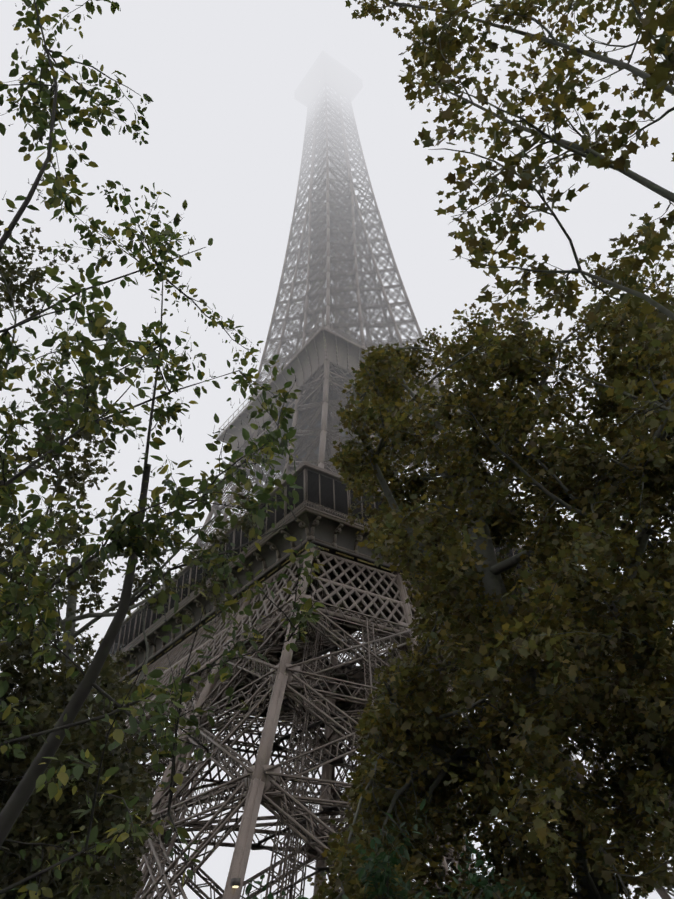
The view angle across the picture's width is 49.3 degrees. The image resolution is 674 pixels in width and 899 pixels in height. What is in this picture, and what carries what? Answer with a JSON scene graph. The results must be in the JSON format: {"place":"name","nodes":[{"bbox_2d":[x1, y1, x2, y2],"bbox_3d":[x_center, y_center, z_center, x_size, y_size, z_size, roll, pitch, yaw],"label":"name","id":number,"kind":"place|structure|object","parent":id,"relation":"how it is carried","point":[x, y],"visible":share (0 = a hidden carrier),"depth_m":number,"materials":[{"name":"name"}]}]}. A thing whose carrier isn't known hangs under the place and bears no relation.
{"place":"outdoors","nodes":[
{"label":"outdoors","id":0,"kind":"place"},
{"bbox_2d":[122,546,425,728],"bbox_3d":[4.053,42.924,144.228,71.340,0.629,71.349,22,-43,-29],"label":"eiffel tower gilt names","id":1,"kind":"object","parent":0,"point":[263,579],"visible":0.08,"depth_m":111.28,"materials":[{"name":"gold metal"}]},
{"bbox_2d":[0,0,673,898],"label":"sky","id":2,"kind":"structure","parent":0,"point":[226,130],"materials":[{"name":"white"}]},
{"bbox_2d":[245,798,551,898],"bbox_3d":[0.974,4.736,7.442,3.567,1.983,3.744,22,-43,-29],"label":"shrub foliage","id":3,"kind":"object","parent":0,"point":[382,879],"visible":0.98,"depth_m":7.63,"materials":[{"name":"green plant"}]},
{"label":"ground","id":4,"kind":"structure","parent":0,"visible":0},
{"bbox_2d":[0,246,275,898],"bbox_3d":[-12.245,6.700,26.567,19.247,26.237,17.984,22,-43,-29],"label":"tree branches","id":5,"kind":"object","parent":4,"relation":"on","point":[74,617],"visible":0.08,"depth_m":27.05,"materials":[{"name":"brown plant"}]},
{"bbox_2d":[0,220,259,898],"bbox_3d":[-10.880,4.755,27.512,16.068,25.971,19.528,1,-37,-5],"label":"tree leaves","id":6,"kind":"object","parent":5,"relation":"on","point":[125,780],"visible":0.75,"depth_m":21.28,"materials":[{"name":"green plant"}]},
{"bbox_2d":[0,0,315,898],"bbox_3d":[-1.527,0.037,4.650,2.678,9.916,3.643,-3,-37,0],"label":"tree branches","id":7,"kind":"object","parent":4,"relation":"on","point":[10,812],"visible":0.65,"depth_m":4.89,"materials":[{"name":"brown plant"}]},
{"bbox_2d":[0,1,320,898],"bbox_3d":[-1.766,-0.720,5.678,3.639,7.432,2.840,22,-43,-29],"label":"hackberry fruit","id":8,"kind":"object","parent":7,"relation":"attached to","point":[124,501],"visible":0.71,"depth_m":4.65,"materials":[{"name":"green plant"}]},
{"bbox_2d":[0,0,324,898],"bbox_3d":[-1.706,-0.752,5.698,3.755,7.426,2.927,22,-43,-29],"label":"tree","id":9,"kind":"object","parent":7,"relation":"attached to","point":[16,594],"visible":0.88,"depth_m":4.77,"materials":[{"name":"green plant"}]},
{"bbox_2d":[83,40,673,898],"bbox_3d":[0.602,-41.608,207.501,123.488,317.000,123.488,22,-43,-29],"label":"eiffel tower chords","id":10,"kind":"object","parent":4,"relation":"on","point":[325,72],"depth_m":126.60,"materials":[{"name":"brown metal"}]},
{"bbox_2d":[231,878,240,885],"bbox_3d":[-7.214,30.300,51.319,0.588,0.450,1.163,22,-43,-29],"label":"lamp","id":11,"kind":"object","parent":10,"relation":"attached to","point":[235,881],"visible":0.93,"depth_m":50.93,"materials":[{"name":"metal"}]},
{"bbox_2d":[62,53,664,898],"bbox_3d":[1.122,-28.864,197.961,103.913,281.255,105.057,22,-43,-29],"label":"eiffel tower decks and panels","id":12,"kind":"object","parent":10,"relation":"attached to","point":[324,529],"visible":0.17,"depth_m":111.27,"materials":[{"name":"brown metal"}]},
{"bbox_2d":[109,470,609,658],"bbox_3d":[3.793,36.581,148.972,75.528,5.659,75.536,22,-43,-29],"label":"railing","id":13,"kind":"object","parent":12,"relation":"on","point":[326,493],"depth_m":112.64,"materials":[{"name":"brown metal"}]},
{"bbox_2d":[79,44,673,898],"bbox_3d":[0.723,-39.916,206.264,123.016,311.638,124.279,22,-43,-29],"label":"tower","id":14,"kind":"structure","parent":10,"relation":"attached to","point":[249,680],"depth_m":109.30,"materials":[{"name":"metal"}]},
{"bbox_2d":[368,826,523,898],"bbox_3d":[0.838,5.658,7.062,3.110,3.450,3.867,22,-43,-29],"label":"shrub lower right trunk and limbs","id":15,"kind":"object","parent":4,"relation":"on","point":[388,877],"visible":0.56,"depth_m":7.56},
{"bbox_2d":[322,249,673,898],"bbox_3d":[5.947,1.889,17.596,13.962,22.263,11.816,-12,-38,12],"label":"tree branches","id":16,"kind":"object","parent":4,"relation":"on","point":[492,579],"visible":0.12,"depth_m":15.53,"materials":[{"name":"brown plant"}]},
{"bbox_2d":[307,240,673,898],"bbox_3d":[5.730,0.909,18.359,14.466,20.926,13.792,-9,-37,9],"label":"tree leaves","id":17,"kind":"object","parent":16,"relation":"attached to","point":[504,640],"visible":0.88,"depth_m":14.02,"materials":[{"name":"green plant"}]},
{"bbox_2d":[357,0,673,413],"bbox_3d":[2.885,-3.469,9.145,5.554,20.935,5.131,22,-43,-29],"label":"tree branches","id":18,"kind":"object","parent":4,"relation":"on","point":[577,149],"visible":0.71,"depth_m":8.48,"materials":[{"name":"brown plant"}]},
{"bbox_2d":[345,0,673,435],"bbox_3d":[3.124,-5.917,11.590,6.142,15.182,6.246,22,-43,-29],"label":"tree leaves","id":19,"kind":"object","parent":18,"relation":"attached to","point":[658,79],"visible":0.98,"depth_m":8.70,"materials":[{"name":"green plant"}]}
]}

